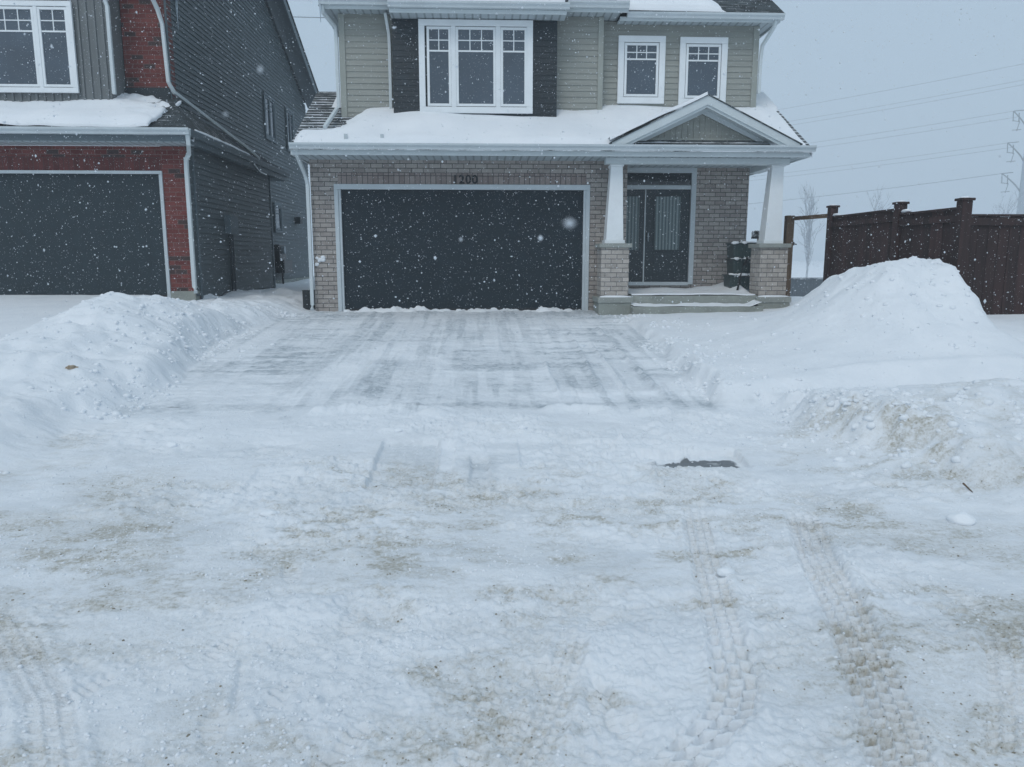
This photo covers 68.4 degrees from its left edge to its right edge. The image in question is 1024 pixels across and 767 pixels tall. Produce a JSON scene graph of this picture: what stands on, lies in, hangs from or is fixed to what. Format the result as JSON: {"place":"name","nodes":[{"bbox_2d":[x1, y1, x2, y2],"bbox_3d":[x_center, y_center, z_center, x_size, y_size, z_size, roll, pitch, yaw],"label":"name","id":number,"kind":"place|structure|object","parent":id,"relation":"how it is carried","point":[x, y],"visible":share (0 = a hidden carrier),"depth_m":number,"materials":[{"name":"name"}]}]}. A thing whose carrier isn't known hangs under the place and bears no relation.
{"place":"outdoors","nodes":[
{"label":"outdoors","id":0,"kind":"place"},
{"bbox_2d":[302,290,315,309],"bbox_3d":[-3.955,-1.620,14.686,0.250,0.400,0.250,0,9,-2],"label":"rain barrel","id":1,"kind":"object","parent":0,"point":[306,296],"visible":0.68,"depth_m":14.58,"materials":[{"name":"black plastic"}]},
{"bbox_2d":[0,256,1023,766],"bbox_3d":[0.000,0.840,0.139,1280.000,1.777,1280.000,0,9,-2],"label":"snow ground","id":2,"kind":"structure","parent":0,"point":[636,592],"depth_m":4.42,"materials":[{"name":"white snow"}]},
{"bbox_2d":[65,365,77,368],"bbox_3d":[-4.621,-0.170,7.906,0.107,0.049,0.112,5,11,30],"label":"earth clod","id":3,"kind":"object","parent":2,"relation":"on","point":[70,366],"visible":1,"depth_m":7.87,"materials":[{"name":"soil"}]},
{"bbox_2d":[0,0,318,300],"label":"brick house","id":4,"kind":"structure","parent":2,"relation":"on","point":[205,234],"depth_m":14.13,"materials":[{"name":"grey brick"}]},
{"bbox_2d":[0,0,79,92],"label":"window","id":5,"kind":"structure","parent":4,"relation":"in","point":[53,74],"depth_m":13.82,"materials":[{"name":"grey glass"}]},
{"bbox_2d":[0,174,166,294],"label":"garage door","id":6,"kind":"structure","parent":4,"relation":"in","point":[127,190],"depth_m":13.99,"materials":[{"name":"metal"}]},
{"bbox_2d":[0,93,180,126],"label":"garage roof snow","id":7,"kind":"structure","parent":4,"relation":"on","point":[143,112],"depth_m":13.46,"materials":[{"name":"white snow"}]},
{"bbox_2d":[191,129,266,174],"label":"side roof snow","id":8,"kind":"structure","parent":4,"relation":"on","point":[217,139],"depth_m":15.11,"materials":[{"name":"white snow"}]},
{"bbox_2d":[262,91,276,143],"bbox_3d":[-6.859,-7.513,21.352,0.050,1.250,1.100,0,9,-2],"label":"window","id":9,"kind":"structure","parent":4,"relation":"in","point":[269,115],"depth_m":21.30,"materials":[{"name":"glass"}]},
{"bbox_2d":[273,202,282,232],"bbox_3d":[-6.873,-4.857,22.146,0.050,0.850,0.800,0,9,-2],"label":"window","id":10,"kind":"structure","parent":4,"relation":"in","point":[277,211],"depth_m":22.13,"materials":[{"name":"glass"}]},
{"bbox_2d":[285,106,293,151],"bbox_3d":[-6.951,-7.913,23.615,0.050,1.300,0.900,0,9,-2],"label":"window","id":11,"kind":"structure","parent":4,"relation":"in","point":[289,117],"depth_m":23.50,"materials":[{"name":"glass"}]},
{"bbox_2d":[166,442,179,447],"bbox_3d":[-2.862,0.519,6.362,0.115,0.057,0.075,0,9,-2],"label":"snow chunk","id":12,"kind":"object","parent":2,"relation":"on","point":[173,444],"visible":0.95,"depth_m":6.34,"materials":[{"name":"white snow"}]},
{"bbox_2d":[241,630,250,635],"bbox_3d":[-1.155,1.087,3.278,0.044,0.023,0.032,0,9,-2],"label":"snow chunk","id":13,"kind":"object","parent":2,"relation":"on","point":[245,633],"visible":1,"depth_m":3.27,"materials":[{"name":"white snow"}]},
{"bbox_2d":[260,509,279,515],"bbox_3d":[-1.520,0.816,4.742,0.120,0.046,0.089,0,9,-2],"label":"snow chunk","id":14,"kind":"object","parent":2,"relation":"on","point":[268,512],"visible":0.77,"depth_m":4.71,"materials":[{"name":"white snow"}]},
{"bbox_2d":[394,428,403,432],"bbox_3d":[-1.009,0.420,6.724,0.090,0.044,0.060,0,9,-2],"label":"snow chunk","id":15,"kind":"object","parent":2,"relation":"on","point":[396,430],"visible":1,"depth_m":6.71,"materials":[{"name":"white snow"}]},
{"bbox_2d":[344,306,579,312],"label":"snow","id":16,"kind":"structure","parent":2,"relation":"on","point":[423,308],"depth_m":14.31,"materials":[{"name":"white snow"}]},
{"bbox_2d":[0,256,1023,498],"bbox_3d":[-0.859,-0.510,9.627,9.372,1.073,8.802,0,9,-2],"label":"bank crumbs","id":17,"kind":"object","parent":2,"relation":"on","point":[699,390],"visible":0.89,"depth_m":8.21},
{"bbox_2d":[4,402,1023,765],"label":"grit","id":18,"kind":"object","parent":2,"relation":"on","point":[514,612],"visible":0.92,"depth_m":3.13,"materials":[{"name":"brown gravel"}]},
{"bbox_2d":[518,425,527,428],"bbox_3d":[0.100,0.394,6.766,0.089,0.044,0.065,0,9,-2],"label":"snow chunk","id":19,"kind":"object","parent":2,"relation":"on","point":[522,427],"visible":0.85,"depth_m":6.75,"materials":[{"name":"white snow"}]},
{"bbox_2d":[288,0,816,314],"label":"house","id":20,"kind":"structure","parent":2,"relation":"on","point":[620,176],"depth_m":14.13,"materials":[{"name":"grey brick"}]},
{"bbox_2d":[315,255,325,265],"bbox_3d":[-3.606,-2.308,14.176,0.216,0.204,0.043,0,9,-2],"label":"snow splat","id":21,"kind":"object","parent":20,"relation":"attached to","point":[322,258],"visible":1,"depth_m":14.16,"materials":[{"name":"white snow"}]},
{"bbox_2d":[340,189,583,308],"bbox_3d":[-0.920,-2.555,14.329,4.590,2.240,0.043,0,9,-2],"label":"garage door","id":22,"kind":"structure","parent":20,"relation":"in","point":[374,265],"depth_m":14.30,"materials":[{"name":"paint"}]},
{"bbox_2d":[418,19,532,113],"bbox_3d":[-0.659,-5.810,13.839,2.086,1.625,0.050,0,9,-2],"label":"window","id":23,"kind":"structure","parent":20,"relation":"in","point":[457,40],"depth_m":13.84,"materials":[{"name":"grey glass"}]},
{"bbox_2d":[448,0,564,1],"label":"roof snow","id":24,"kind":"structure","parent":20,"relation":"on","point":[516,0],"depth_m":13.38,"materials":[{"name":"white snow"}]},
{"bbox_2d":[294,90,812,156],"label":"roof snow","id":25,"kind":"structure","parent":20,"relation":"on","point":[431,130],"depth_m":13.63,"materials":[{"name":"white snow"}]},
{"bbox_2d":[626,190,644,281],"bbox_3d":[2.428,-3.003,15.360,0.500,1.844,0.061,0,9,-2],"label":"sidelight window","id":26,"kind":"structure","parent":20,"relation":"in","point":[634,205],"depth_m":15.32,"materials":[{"name":"glass"}]},
{"bbox_2d":[617,35,665,103],"bbox_3d":[2.476,-6.005,14.436,0.905,1.230,0.050,0,9,-2],"label":"window","id":27,"kind":"structure","parent":20,"relation":"in","point":[630,71],"depth_m":14.43,"materials":[{"name":"white plastic"}]},
{"bbox_2d":[608,92,707,139],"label":"gable snow","id":28,"kind":"structure","parent":20,"relation":"on","point":[659,114],"depth_m":13.16,"materials":[{"name":"white snow"}]},
{"bbox_2d":[644,190,689,281],"bbox_3d":[3.160,-3.004,15.367,0.900,1.844,0.107,0,9,-2],"label":"front door","id":29,"kind":"structure","parent":20,"relation":"in","point":[664,245],"depth_m":15.37,"materials":[{"name":"paint"}]},
{"bbox_2d":[628,282,754,294],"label":"porch snow","id":30,"kind":"structure","parent":20,"relation":"on","point":[719,289],"depth_m":14.79,"materials":[{"name":"white snow"}]},
{"bbox_2d":[736,256,750,289],"bbox_3d":[4.471,-2.136,14.585,0.350,0.663,0.123,-4,10,-24],"label":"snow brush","id":31,"kind":"object","parent":30,"relation":"on","point":[746,260],"visible":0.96,"depth_m":14.57,"materials":[{"name":"black plastic"}]},
{"bbox_2d":[631,300,760,306],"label":"step snow","id":32,"kind":"structure","parent":20,"relation":"on","point":[752,302],"depth_m":13.85,"materials":[{"name":"white snow"}]},
{"bbox_2d":[678,37,727,104],"bbox_3d":[3.670,-5.998,14.485,0.921,1.235,0.050,0,9,-2],"label":"window","id":33,"kind":"structure","parent":20,"relation":"in","point":[709,54],"depth_m":14.47,"materials":[{"name":"white plastic"}]},
{"bbox_2d":[629,0,778,20],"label":"roof snow","id":34,"kind":"structure","parent":20,"relation":"on","point":[692,5],"depth_m":13.91,"materials":[{"name":"white snow"}]},
{"bbox_2d":[722,273,749,289],"bbox_3d":[4.522,-2.037,14.987,0.561,0.324,0.501,0,9,-2],"label":"recycling bin","id":35,"kind":"object","parent":20,"relation":"on","point":[730,280],"visible":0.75,"depth_m":14.82,"materials":[{"name":"black plastic"}]},
{"bbox_2d":[725,257,750,273],"bbox_3d":[4.556,-2.333,14.919,0.573,0.334,0.500,0,9,-2],"label":"recycling bin","id":36,"kind":"object","parent":35,"relation":"on","point":[734,265],"visible":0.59,"depth_m":14.76,"materials":[{"name":"black plastic"}]},
{"bbox_2d":[725,241,756,257],"bbox_3d":[4.534,-2.639,14.885,0.554,0.334,0.506,0,9,-2],"label":"recycling bin","id":37,"kind":"object","parent":36,"relation":"on","point":[737,249],"visible":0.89,"depth_m":14.72,"materials":[{"name":"black plastic"}]},
{"bbox_2d":[751,230,759,239],"bbox_3d":[4.764,-2.382,14.603,0.284,1.152,0.114,0,9,-2],"label":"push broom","id":38,"kind":"object","parent":20,"relation":"on","point":[755,232],"visible":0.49,"depth_m":14.54,"materials":[{"name":"wood"}]},
{"bbox_2d":[717,567,734,576],"bbox_3d":[1.098,0.965,3.856,0.098,0.051,0.070,0,9,-2],"label":"snow chunk","id":39,"kind":"object","parent":2,"relation":"on","point":[724,571],"visible":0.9,"depth_m":3.84,"materials":[{"name":"white snow"}]},
{"bbox_2d":[747,278,822,296],"bbox_3d":[13.642,-3.638,30.396,13.716,1.250,0.100,0,9,-2],"label":"backyard fence","id":40,"kind":"object","parent":2,"relation":"on","point":[807,286],"visible":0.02,"depth_m":30.26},
{"bbox_2d":[783,214,826,295],"bbox_3d":[5.630,-2.180,14.576,0.248,2.140,1.208,-2,10,-11],"label":"gate frame","id":41,"kind":"object","parent":2,"relation":"on","point":[788,235],"visible":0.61,"depth_m":14.90,"materials":[{"name":"brown wood"}]},
{"bbox_2d":[795,183,824,277],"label":"bare tree","id":42,"kind":"object","parent":2,"relation":"on","point":[808,236],"visible":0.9,"depth_m":44.70,"materials":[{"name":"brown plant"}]},
{"bbox_2d":[833,457,845,461],"bbox_3d":[2.564,0.598,5.885,0.112,0.056,0.073,0,9,-2],"label":"snow chunk","id":43,"kind":"object","parent":2,"relation":"on","point":[839,459],"visible":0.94,"depth_m":5.86,"materials":[{"name":"white snow"}]},
{"bbox_2d":[866,184,893,210],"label":"bare tree","id":44,"kind":"object","parent":2,"relation":"on","point":[879,195],"visible":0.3,"depth_m":51.77,"materials":[{"name":"grey plant"}]},
{"bbox_2d":[823,196,1023,314],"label":"wooden fence","id":45,"kind":"object","parent":2,"relation":"on","point":[1005,262],"visible":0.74,"depth_m":10.32,"materials":[{"name":"brown wood"}]},
{"bbox_2d":[946,511,976,525],"bbox_3d":[2.780,0.840,4.633,0.182,0.096,0.131,0,9,-2],"label":"snow chunk","id":46,"kind":"object","parent":2,"relation":"on","point":[962,518],"visible":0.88,"depth_m":4.59,"materials":[{"name":"white snow"}]},
{"bbox_2d":[992,190,1023,213],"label":"bare tree","id":47,"kind":"object","parent":2,"relation":"on","point":[1009,205],"visible":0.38,"depth_m":70.00,"materials":[{"name":"grey plant"}]},
{"bbox_2d":[1001,110,1023,213],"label":"transmission pole","id":48,"kind":"object","parent":2,"relation":"on","point":[1020,207],"visible":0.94,"depth_m":199.40,"materials":[{"name":"metal"}]},
{"bbox_2d":[751,173,1001,203],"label":"power line","id":49,"kind":"object","parent":48,"relation":"attached to","point":[888,188],"visible":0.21,"depth_m":215.85,"materials":[{"name":"metal"}]},
{"bbox_2d":[752,143,1004,176],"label":"power line","id":50,"kind":"object","parent":48,"relation":"attached to","point":[889,159],"visible":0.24,"depth_m":216.18,"materials":[{"name":"metal"}]},
{"bbox_2d":[750,147,1011,180],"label":"power line","id":51,"kind":"object","parent":48,"relation":"attached to","point":[893,163],"visible":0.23,"depth_m":216.46,"materials":[{"name":"metal"}]},
{"bbox_2d":[778,64,1020,109],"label":"power line","id":52,"kind":"object","parent":48,"relation":"attached to","point":[906,86],"visible":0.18,"depth_m":214.10,"materials":[{"name":"metal"}]},
{"bbox_2d":[788,80,1020,121],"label":"power line","id":53,"kind":"object","parent":48,"relation":"attached to","point":[906,101],"visible":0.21,"depth_m":214.73,"materials":[{"name":"metal"}]},
{"bbox_2d":[794,84,1023,124],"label":"power line","id":54,"kind":"object","parent":48,"relation":"attached to","point":[913,104],"visible":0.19,"depth_m":214.19,"materials":[{"name":"metal"}]},
{"bbox_2d":[813,111,1011,142],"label":"power line","id":55,"kind":"object","parent":48,"relation":"attached to","point":[913,127],"visible":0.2,"depth_m":211.35,"materials":[{"name":"metal"}]},
{"bbox_2d":[822,117,1014,146],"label":"power line","id":56,"kind":"object","parent":48,"relation":"attached to","point":[919,132],"visible":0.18,"depth_m":211.39,"materials":[{"name":"metal"}]},
{"bbox_2d":[0,0,1023,755],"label":"falling snow","id":57,"kind":"structure","parent":0,"point":[568,224],"depth_m":6.24,"materials":[{"name":"white snow"}]},
{"bbox_2d":[13,0,1023,260],"label":"sky","id":58,"kind":"structure","parent":0,"point":[830,15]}
]}

